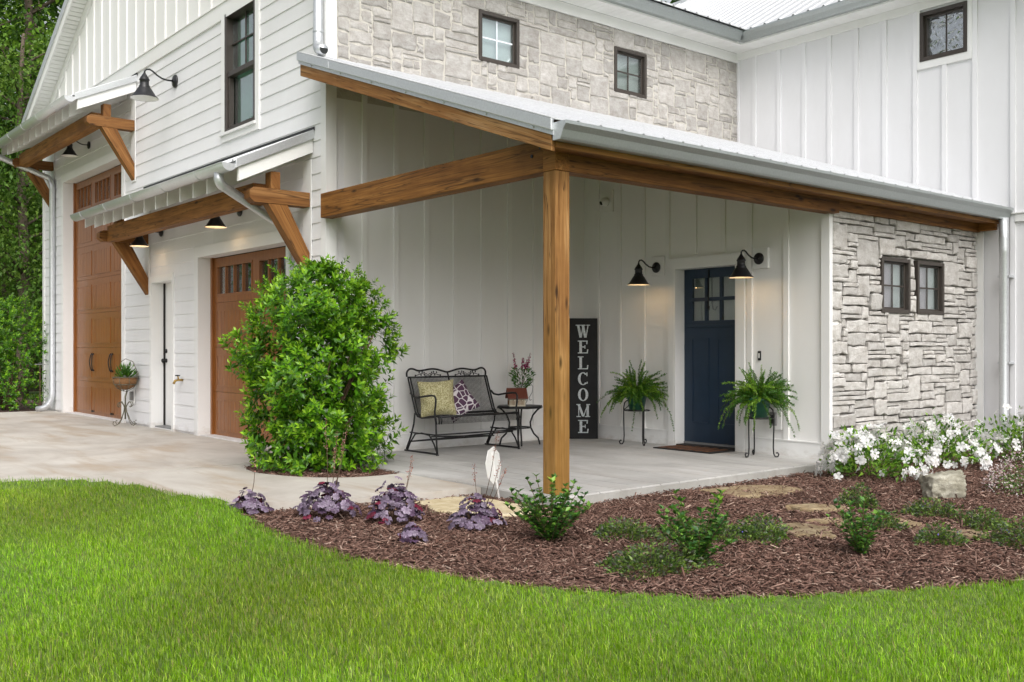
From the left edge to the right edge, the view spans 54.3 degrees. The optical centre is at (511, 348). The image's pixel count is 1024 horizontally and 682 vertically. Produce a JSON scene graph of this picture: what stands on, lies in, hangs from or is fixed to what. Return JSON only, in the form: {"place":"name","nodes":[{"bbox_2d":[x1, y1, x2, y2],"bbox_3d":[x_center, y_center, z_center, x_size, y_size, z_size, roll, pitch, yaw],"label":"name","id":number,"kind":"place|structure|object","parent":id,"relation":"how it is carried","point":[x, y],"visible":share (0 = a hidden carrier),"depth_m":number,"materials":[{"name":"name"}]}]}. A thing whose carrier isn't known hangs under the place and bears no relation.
{"place":"outdoors","nodes":[
{"label":"outdoors","id":0,"kind":"place"},
{"bbox_2d":[0,397,45,411],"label":"side bed","id":1,"kind":"object","parent":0,"point":[22,408],"depth_m":19.26,"materials":[{"name":"soil"}]},
{"bbox_2d":[0,294,48,411],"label":"evergreen bush","id":2,"kind":"object","parent":1,"relation":"on","point":[13,394],"visible":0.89,"depth_m":18.27,"materials":[{"name":"green plant"}]},
{"bbox_2d":[35,364,45,405],"bbox_3d":[-8.495,0.688,17.956,0.141,0.885,0.141,0,0,6],"label":"garden stake","id":3,"kind":"object","parent":1,"relation":"on","point":[40,381],"visible":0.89,"depth_m":17.96,"materials":[{"name":"grey plastic"}]},
{"bbox_2d":[0,362,168,425],"bbox_3d":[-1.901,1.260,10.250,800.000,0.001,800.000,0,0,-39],"label":"ground","id":4,"kind":"structure","parent":0,"point":[34,392],"depth_m":28.23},
{"bbox_2d":[0,164,41,380],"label":"broadleaf tree","id":5,"kind":"object","parent":4,"relation":"on","point":[32,271],"visible":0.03,"depth_m":26.23,"materials":[{"name":"green plant"}]},
{"bbox_2d":[0,155,41,380],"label":"broadleaf tree","id":6,"kind":"object","parent":4,"relation":"on","point":[7,294],"visible":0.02,"depth_m":31.74,"materials":[{"name":"green plant"}]},
{"bbox_2d":[0,10,54,397],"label":"broadleaf tree","id":7,"kind":"object","parent":4,"relation":"on","point":[20,198],"visible":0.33,"depth_m":24.19,"materials":[{"name":"green plant"}]},
{"bbox_2d":[0,0,59,240],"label":"broadleaf tree","id":8,"kind":"object","parent":4,"relation":"on","point":[29,24],"visible":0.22,"depth_m":28.01,"materials":[{"name":"green plant"}]},
{"bbox_2d":[0,0,59,303],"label":"broadleaf tree","id":9,"kind":"object","parent":4,"relation":"on","point":[35,62],"depth_m":39.24,"materials":[{"name":"green plant"}]},
{"bbox_2d":[0,1,62,385],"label":"broadleaf tree","id":10,"kind":"object","parent":4,"relation":"on","point":[9,168],"visible":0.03,"depth_m":32.52,"materials":[{"name":"green plant"}]},
{"bbox_2d":[3,3,59,128],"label":"broadleaf tree","id":11,"kind":"object","parent":4,"relation":"on","point":[3,44],"depth_m":42.75,"materials":[{"name":"green plant"}]},
{"bbox_2d":[0,0,63,391],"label":"broadleaf tree","id":12,"kind":"object","parent":4,"relation":"on","point":[28,30],"visible":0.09,"depth_m":28.27,"materials":[{"name":"green plant"}]},
{"bbox_2d":[21,0,752,452],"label":"garage building","id":13,"kind":"structure","parent":4,"relation":"on","point":[459,276],"depth_m":12.21,"materials":[{"name":"white paint"}]},
{"bbox_2d":[0,73,136,411],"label":"awning","id":14,"kind":"object","parent":13,"relation":"attached to","point":[58,124],"visible":0.99,"depth_m":15.29,"materials":[{"name":"white paint"}]},
{"bbox_2d":[61,141,89,157],"bbox_3d":[-7.078,-3.264,16.169,0.429,0.294,0.260,0,0,-39],"label":"wall lamp","id":15,"kind":"object","parent":13,"relation":"attached to","point":[69,151],"visible":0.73,"depth_m":16.10,"materials":[{"name":"black metal"}]},
{"bbox_2d":[73,165,120,418],"bbox_3d":[-6.531,-0.886,16.490,0.562,4.032,3.044,0,0,-39],"label":"garage door","id":16,"kind":"structure","parent":13,"relation":"in","point":[96,264],"depth_m":16.61,"materials":[{"name":"brown wood"}]},
{"bbox_2d":[129,389,134,403],"bbox_3d":[-5.584,0.700,14.653,0.050,0.220,0.140,0,0,-39],"label":"wall outlet","id":17,"kind":"object","parent":13,"relation":"attached to","point":[132,395],"depth_m":14.62,"materials":[{"name":"grey plastic"}]},
{"bbox_2d":[129,231,162,246],"bbox_3d":[-5.018,-1.548,13.668,0.429,0.294,0.260,0,0,-39],"label":"wall lamp","id":18,"kind":"object","parent":13,"relation":"attached to","point":[139,241],"visible":0.64,"depth_m":13.57,"materials":[{"name":"black metal"}]},
{"bbox_2d":[130,68,177,101],"bbox_3d":[-4.750,-3.504,13.215,0.592,0.406,0.359,0,0,-39],"label":"wall lamp","id":19,"kind":"object","parent":13,"relation":"attached to","point":[144,92],"visible":1,"depth_m":13.13,"materials":[{"name":"black metal"}]},
{"bbox_2d":[155,283,170,428],"bbox_3d":[-4.736,0.091,13.869,0.185,2.042,0.755,0,0,-39],"label":"side door","id":20,"kind":"structure","parent":13,"relation":"in","point":[166,360],"depth_m":14.12,"materials":[{"name":"white paint"}]},
{"bbox_2d":[172,375,182,383],"bbox_3d":[-4.415,0.405,13.167,0.136,0.126,0.068,0,0,-39],"label":"hose faucet","id":21,"kind":"object","parent":13,"relation":"attached to","point":[175,381],"visible":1,"depth_m":13.15,"materials":[{"name":"gold metal"}]},
{"bbox_2d":[70,126,314,449],"bbox_3d":[-4.068,-0.611,12.061,1.019,3.423,5.092,0,0,-39],"label":"awning","id":22,"kind":"object","parent":13,"relation":"attached to","point":[224,176],"visible":0.98,"depth_m":10.66,"materials":[{"name":"white paint"}]},
{"bbox_2d":[204,211,241,228],"bbox_3d":[-3.390,-1.566,11.692,0.429,0.294,0.260,0,0,-39],"label":"wall lamp","id":23,"kind":"object","parent":13,"relation":"attached to","point":[216,223],"visible":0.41,"depth_m":11.59,"materials":[{"name":"black metal"}]},
{"bbox_2d":[224,0,254,131],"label":"window","id":24,"kind":"structure","parent":13,"relation":"in","point":[239,26],"depth_m":12.11,"materials":[{"name":"black glass"}]},
{"bbox_2d":[210,247,285,444],"bbox_3d":[-2.889,-0.021,12.069,0.562,2.302,2.539,0,0,-39],"label":"garage door","id":25,"kind":"structure","parent":13,"relation":"in","point":[226,313],"depth_m":12.49,"materials":[{"name":"brown wood"}]},
{"bbox_2d":[478,9,519,68],"bbox_3d":[-0.179,-3.617,11.703,0.600,0.586,0.122,0,0,-39],"label":"window","id":26,"kind":"structure","parent":13,"relation":"in","point":[498,35],"depth_m":11.74,"materials":[{"name":"white glass"}]},
{"bbox_2d":[614,46,646,98],"bbox_3d":[1.523,-3.617,13.106,0.597,0.586,0.122,0,0,-39],"label":"window","id":27,"kind":"structure","parent":13,"relation":"in","point":[630,67],"depth_m":13.16,"materials":[{"name":"grey glass"}]},
{"bbox_2d":[350,438,830,505],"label":"porch floor","id":28,"kind":"structure","parent":4,"relation":"on","point":[601,469],"depth_m":9.34,"materials":[{"name":"concrete"}]},
{"bbox_2d":[404,367,519,455],"bbox_3d":[-0.528,0.652,10.840,1.130,0.896,0.634,0,0,-39],"label":"glider bench","id":29,"kind":"object","parent":28,"relation":"on","point":[494,413],"visible":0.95,"depth_m":10.86,"materials":[{"name":"black metal"}]},
{"bbox_2d":[417,379,457,416],"bbox_3d":[-0.797,0.525,10.640,0.400,0.400,0.174,-3,-17,-16],"label":"throw pillow","id":30,"kind":"object","parent":29,"relation":"on","point":[442,391],"visible":0.96,"depth_m":10.57,"materials":[{"name":"beige fabric"}]},
{"bbox_2d":[451,379,480,422],"bbox_3d":[-0.582,0.560,10.740,0.360,0.360,0.144,-32,-12,-19],"label":"throw pillow","id":31,"kind":"object","parent":29,"relation":"on","point":[465,401],"visible":0.69,"depth_m":10.70,"materials":[{"name":"fabric"}]},
{"bbox_2d":[497,404,542,445],"bbox_3d":[0.090,0.873,11.450,0.509,0.450,0.509,0,0,-39],"label":"side table","id":32,"kind":"object","parent":28,"relation":"on","point":[526,406],"visible":0.82,"depth_m":11.35,"materials":[{"name":"black metal"}]},
{"bbox_2d":[505,388,527,405],"bbox_3d":[0.051,0.545,11.340,0.230,0.205,0.210,0,0,-9],"label":"flower pot","id":33,"kind":"object","parent":32,"relation":"on","point":[522,394],"visible":0.94,"depth_m":11.28,"materials":[{"name":"red ceramic"}]},
{"bbox_2d":[508,353,535,404],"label":"potted plant","id":34,"kind":"object","parent":32,"relation":"on","point":[528,380],"visible":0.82,"depth_m":11.54,"materials":[{"name":"green plant"}]},
{"bbox_2d":[569,318,597,438],"bbox_3d":[0.873,0.360,12.259,0.360,1.480,0.026,0,-3,0],"label":"welcome sign","id":35,"kind":"object","parent":28,"relation":"on","point":[583,382],"visible":0.98,"depth_m":12.25,"materials":[{"name":"black wood"}]},
{"bbox_2d":[619,400,649,445],"bbox_3d":[1.451,0.839,11.475,0.361,0.515,0.361,0,0,41],"label":"plant stand","id":36,"kind":"object","parent":28,"relation":"on","point":[643,426],"visible":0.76,"depth_m":11.48,"materials":[{"name":"black metal"}]},
{"bbox_2d":[597,359,674,431],"bbox_3d":[1.470,0.527,11.474,0.833,0.822,1.010,0,0,18],"label":"potted fern","id":37,"kind":"object","parent":36,"relation":"on","point":[634,392],"visible":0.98,"depth_m":11.35,"materials":[{"name":"green plant"}]},
{"bbox_2d":[653,445,733,453],"bbox_3d":[1.972,1.091,10.876,0.405,0.017,0.800,0,0,-39],"label":"doormat","id":38,"kind":"object","parent":28,"relation":"on","point":[705,450],"visible":1,"depth_m":10.79,"materials":[{"name":"brown fabric"}]},
{"bbox_2d":[743,406,779,457],"bbox_3d":[2.515,0.839,10.197,0.361,0.515,0.361,0,0,-4],"label":"plant stand","id":39,"kind":"object","parent":28,"relation":"on","point":[771,417],"visible":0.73,"depth_m":10.10,"materials":[{"name":"black metal"}]},
{"bbox_2d":[718,362,799,437],"bbox_3d":[2.520,0.503,10.176,0.814,0.732,0.821,0,0,15],"label":"potted fern","id":40,"kind":"object","parent":39,"relation":"on","point":[759,396],"visible":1,"depth_m":10.07,"materials":[{"name":"green plant"}]},
{"bbox_2d":[584,0,1023,463],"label":"entry wing","id":41,"kind":"structure","parent":4,"relation":"on","point":[849,320],"depth_m":11.54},
{"bbox_2d":[599,190,613,212],"bbox_3d":[1.135,-1.808,12.194,0.120,0.265,0.190,0,0,-39],"label":"security camera","id":42,"kind":"object","parent":41,"relation":"attached to","point":[606,202],"visible":1,"depth_m":12.18,"materials":[{"name":"white paint"}]},
{"bbox_2d":[627,259,659,285],"bbox_3d":[1.511,-0.878,11.441,0.429,0.294,0.260,0,0,-39],"label":"wall lamp","id":43,"kind":"object","parent":41,"relation":"attached to","point":[638,279],"visible":1,"depth_m":11.36,"materials":[{"name":"black metal"}]},
{"bbox_2d":[296,51,1013,496],"bbox_3d":[1.803,-0.943,10.761,7.030,4.127,3.981,0,0,-39],"label":"porch canopy","id":44,"kind":"object","parent":41,"relation":"attached to","point":[560,147],"visible":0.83,"depth_m":8.37,"materials":[{"name":"brown wood"}]},
{"bbox_2d":[676,266,734,450],"bbox_3d":[2.234,-0.044,11.124,0.255,2.312,1.442,0,0,-39],"label":"front door","id":45,"kind":"structure","parent":41,"relation":"in","point":[709,294],"depth_m":11.21,"materials":[{"name":"blue paint"}]},
{"bbox_2d":[728,250,763,278],"bbox_3d":[2.426,-0.881,10.329,0.429,0.294,0.260,0,0,-39],"label":"wall lamp","id":46,"kind":"object","parent":41,"relation":"attached to","point":[741,271],"visible":1,"depth_m":10.24,"materials":[{"name":"black metal"}]},
{"bbox_2d":[766,408,782,429],"bbox_3d":[2.708,0.722,10.328,0.066,0.220,0.186,0,0,-39],"label":"wall outlet","id":47,"kind":"object","parent":41,"relation":"attached to","point":[778,422],"depth_m":10.29,"materials":[{"name":"white plastic"}]},
{"bbox_2d":[877,257,910,313],"bbox_3d":[4.056,-0.674,10.649,0.577,0.585,0.110,0,0,-39],"label":"window","id":48,"kind":"structure","parent":41,"relation":"in","point":[890,268],"depth_m":10.72,"materials":[{"name":"glass"}]},
{"bbox_2d":[913,260,943,314],"bbox_3d":[4.622,-0.674,11.115,0.585,0.585,0.110,0,0,-39],"label":"window","id":49,"kind":"structure","parent":41,"relation":"in","point":[924,271],"depth_m":11.15,"materials":[{"name":"glass"}]},
{"bbox_2d":[919,0,966,61],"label":"window","id":50,"kind":"structure","parent":41,"relation":"in","point":[924,17],"depth_m":12.16,"materials":[{"name":"grey glass"}]},
{"bbox_2d":[0,410,480,512],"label":"driveway","id":51,"kind":"structure","parent":0,"point":[50,444],"depth_m":9.69,"materials":[{"name":"concrete"}]},
{"bbox_2d":[112,359,138,425],"bbox_3d":[-5.584,0.620,14.407,0.367,0.966,0.366,0,0,-12],"label":"basket planter","id":52,"kind":"object","parent":51,"relation":"on","point":[126,380],"visible":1,"depth_m":14.35,"materials":[{"name":"metal"}]},
{"bbox_2d":[0,0,671,103],"label":"sky","id":53,"kind":"structure","parent":0,"point":[668,1],"materials":[{"name":"white"}]},
{"bbox_2d":[0,475,1023,681],"bbox_3d":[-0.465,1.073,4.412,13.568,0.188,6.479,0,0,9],"label":"lawn grass","id":54,"kind":"structure","parent":0,"point":[289,641],"depth_m":4.19,"materials":[{"name":"green plant"}]},
{"bbox_2d":[238,449,1023,601],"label":"mulch bed","id":55,"kind":"object","parent":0,"point":[785,564],"visible":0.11,"depth_m":5.88,"materials":[{"name":"brown wood"}]},
{"bbox_2d":[229,456,273,514],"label":"coral bells","id":56,"kind":"object","parent":55,"relation":"on","point":[250,502],"visible":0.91,"depth_m":7.05,"materials":[{"name":"purple plant"}]},
{"bbox_2d":[292,419,361,521],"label":"coral bells","id":57,"kind":"object","parent":55,"relation":"on","point":[325,504],"visible":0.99,"depth_m":6.87,"materials":[{"name":"purple plant"}]},
{"bbox_2d":[364,456,424,524],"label":"coral bells","id":58,"kind":"object","parent":55,"relation":"on","point":[398,495],"visible":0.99,"depth_m":6.69,"materials":[{"name":"purple plant"}]},
{"bbox_2d":[397,522,427,542],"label":"coral bells","id":59,"kind":"object","parent":55,"relation":"on","point":[407,533],"visible":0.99,"depth_m":6.00,"materials":[{"name":"purple plant"}]},
{"bbox_2d":[446,433,508,530],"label":"coral bells","id":60,"kind":"object","parent":55,"relation":"on","point":[483,516],"visible":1,"depth_m":6.50,"materials":[{"name":"purple plant"}]},
{"bbox_2d":[415,496,541,518],"bbox_3d":[-0.256,1.196,7.292,0.635,0.097,1.052,0,0,-39],"label":"flagstone","id":61,"kind":"object","parent":55,"relation":"on","point":[449,504],"visible":0.38,"depth_m":7.32,"materials":[{"name":"beige stone"}]},
{"bbox_2d":[485,446,500,497],"bbox_3d":[-0.125,1.003,7.729,0.014,0.484,0.268,-4,10,23],"label":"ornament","id":62,"kind":"object","parent":55,"relation":"on","point":[490,460],"visible":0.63,"depth_m":7.70,"materials":[{"name":"white paint"}]},
{"bbox_2d":[503,473,592,543],"bbox_3d":[0.232,0.976,6.123,0.519,0.455,0.561,0,0,-39],"label":"holly shrub","id":63,"kind":"object","parent":55,"relation":"on","point":[545,530],"visible":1,"depth_m":6.07,"materials":[{"name":"green plant"}]},
{"bbox_2d":[592,516,669,542],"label":"creeping plant","id":64,"kind":"object","parent":55,"relation":"on","point":[633,532],"visible":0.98,"depth_m":6.11,"materials":[{"name":"green plant"}]},
{"bbox_2d":[594,539,724,582],"bbox_3d":[0.764,1.107,5.340,0.693,0.181,0.458,0,0,-33],"label":"creeping plant","id":65,"kind":"object","parent":55,"relation":"on","point":[631,558],"visible":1,"depth_m":5.27,"materials":[{"name":"green plant"}]},
{"bbox_2d":[656,489,736,563],"bbox_3d":[0.991,0.979,5.469,0.385,0.428,0.565,0,0,-2],"label":"holly shrub","id":66,"kind":"object","parent":55,"relation":"on","point":[691,542],"visible":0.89,"depth_m":5.46,"materials":[{"name":"green plant"}]},
{"bbox_2d":[650,516,780,543],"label":"creeping plant","id":67,"kind":"object","parent":55,"relation":"on","point":[731,534],"visible":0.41,"depth_m":6.11,"materials":[{"name":"green plant"}]},
{"bbox_2d":[700,485,804,497],"bbox_3d":[2.030,1.194,8.229,0.825,0.077,0.631,0,0,-39],"label":"flagstone","id":68,"kind":"object","parent":55,"relation":"on","point":[770,488],"visible":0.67,"depth_m":8.19,"materials":[{"name":"beige stone"}]},
{"bbox_2d":[723,512,793,547],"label":"creeping plant","id":69,"kind":"object","parent":55,"relation":"on","point":[770,528],"visible":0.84,"depth_m":6.18,"materials":[{"name":"green plant"}]},
{"bbox_2d":[760,523,836,538],"bbox_3d":[1.874,1.188,6.401,0.402,0.077,0.518,0,0,-39],"label":"flagstone","id":70,"kind":"object","parent":55,"relation":"on","point":[809,529],"visible":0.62,"depth_m":6.33,"materials":[{"name":"beige stone"}]},
{"bbox_2d":[785,503,846,513],"bbox_3d":[2.231,1.189,7.328,0.437,0.076,0.262,0,0,11],"label":"flagstone","id":71,"kind":"object","parent":55,"relation":"on","point":[810,507],"visible":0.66,"depth_m":7.29,"materials":[{"name":"beige stone"}]},
{"bbox_2d":[805,517,861,526],"bbox_3d":[2.256,1.203,6.767,0.374,0.072,0.433,0,0,-39],"label":"flagstone","id":72,"kind":"object","parent":55,"relation":"on","point":[823,520],"visible":0.24,"depth_m":6.80,"materials":[{"name":"beige stone"}]},
{"bbox_2d":[825,496,890,555],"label":"holly shrub","id":73,"kind":"object","parent":55,"relation":"on","point":[860,544],"visible":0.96,"depth_m":5.66,"materials":[{"name":"green plant"}]},
{"bbox_2d":[837,481,881,508],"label":"creeping plant","id":74,"kind":"object","parent":55,"relation":"on","point":[873,501],"visible":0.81,"depth_m":7.46,"materials":[{"name":"green plant"}]},
{"bbox_2d":[815,422,932,482],"bbox_3d":[3.273,0.935,9.019,0.921,0.541,1.031,0,0,-39],"label":"azalea bush","id":75,"kind":"object","parent":55,"relation":"on","point":[855,460],"visible":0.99,"depth_m":8.90,"materials":[{"name":"white plant"}]},
{"bbox_2d":[855,509,909,530],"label":"creeping plant","id":76,"kind":"object","parent":55,"relation":"on","point":[892,523],"visible":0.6,"depth_m":6.51,"materials":[{"name":"green plant"}]},
{"bbox_2d":[884,518,923,529],"bbox_3d":[2.597,1.206,6.701,0.329,0.072,0.507,0,0,12],"label":"flagstone","id":77,"kind":"object","parent":55,"relation":"on","point":[914,523],"visible":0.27,"depth_m":6.71,"materials":[{"name":"beige stone"}]},
{"bbox_2d":[891,496,973,520],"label":"creeping plant","id":78,"kind":"object","parent":55,"relation":"on","point":[917,507],"visible":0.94,"depth_m":7.00,"materials":[{"name":"green plant"}]},
{"bbox_2d":[912,520,971,547],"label":"creeping plant","id":79,"kind":"object","parent":55,"relation":"on","point":[945,534],"visible":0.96,"depth_m":6.00,"materials":[{"name":"green plant"}]},
{"bbox_2d":[884,407,1000,470],"bbox_3d":[4.357,0.899,10.114,1.159,0.627,1.075,0,0,-39],"label":"azalea bush","id":80,"kind":"object","parent":55,"relation":"on","point":[933,456],"visible":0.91,"depth_m":9.94,"materials":[{"name":"white plant"}]},
{"bbox_2d":[918,469,966,499],"bbox_3d":[3.453,1.106,7.973,0.326,0.280,0.266,0,0,3],"label":"boulder","id":81,"kind":"object","parent":55,"relation":"on","point":[948,484],"visible":0.71,"depth_m":7.87,"materials":[{"name":"stone"}]},
{"bbox_2d":[948,529,990,540],"bbox_3d":[2.938,1.204,6.358,0.250,0.072,0.312,0,0,-39],"label":"flagstone","id":82,"kind":"object","parent":55,"relation":"on","point":[970,535],"visible":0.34,"depth_m":6.36,"materials":[{"name":"beige stone"}]},
{"bbox_2d":[958,506,1008,531],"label":"creeping plant","id":83,"kind":"object","parent":55,"relation":"on","point":[979,518],"visible":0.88,"depth_m":6.56,"materials":[{"name":"green plant"}]},
{"bbox_2d":[969,403,1023,460],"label":"azalea bush","id":84,"kind":"object","parent":55,"relation":"on","point":[1018,426],"visible":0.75,"depth_m":10.45,"materials":[{"name":"white plant"}]},
{"bbox_2d":[972,516,1023,549],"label":"creeping plant","id":85,"kind":"object","parent":55,"relation":"on","point":[1012,535],"visible":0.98,"depth_m":6.02,"materials":[{"name":"green plant"}]},
{"bbox_2d":[982,450,1023,496],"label":"abelia shrub","id":86,"kind":"object","parent":55,"relation":"on","point":[1012,483],"visible":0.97,"depth_m":8.19,"materials":[{"name":"green plant"}]},
{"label":"bush bed","id":87,"kind":"structure","parent":0,"visible":0},
{"bbox_2d":[218,253,410,476],"bbox_3d":[-1.849,0.137,9.292,1.700,2.077,1.722,0,0,-39],"label":"evergreen bush","id":88,"kind":"object","parent":87,"relation":"on","point":[321,317],"visible":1,"depth_m":8.98,"materials":[{"name":"green plant"}]},
{"bbox_2d":[245,460,398,477],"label":"mulch chips","id":89,"kind":"object","parent":87,"relation":"on","point":[356,472],"visible":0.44,"depth_m":8.93,"materials":[{"name":"brown wood"}]}
]}

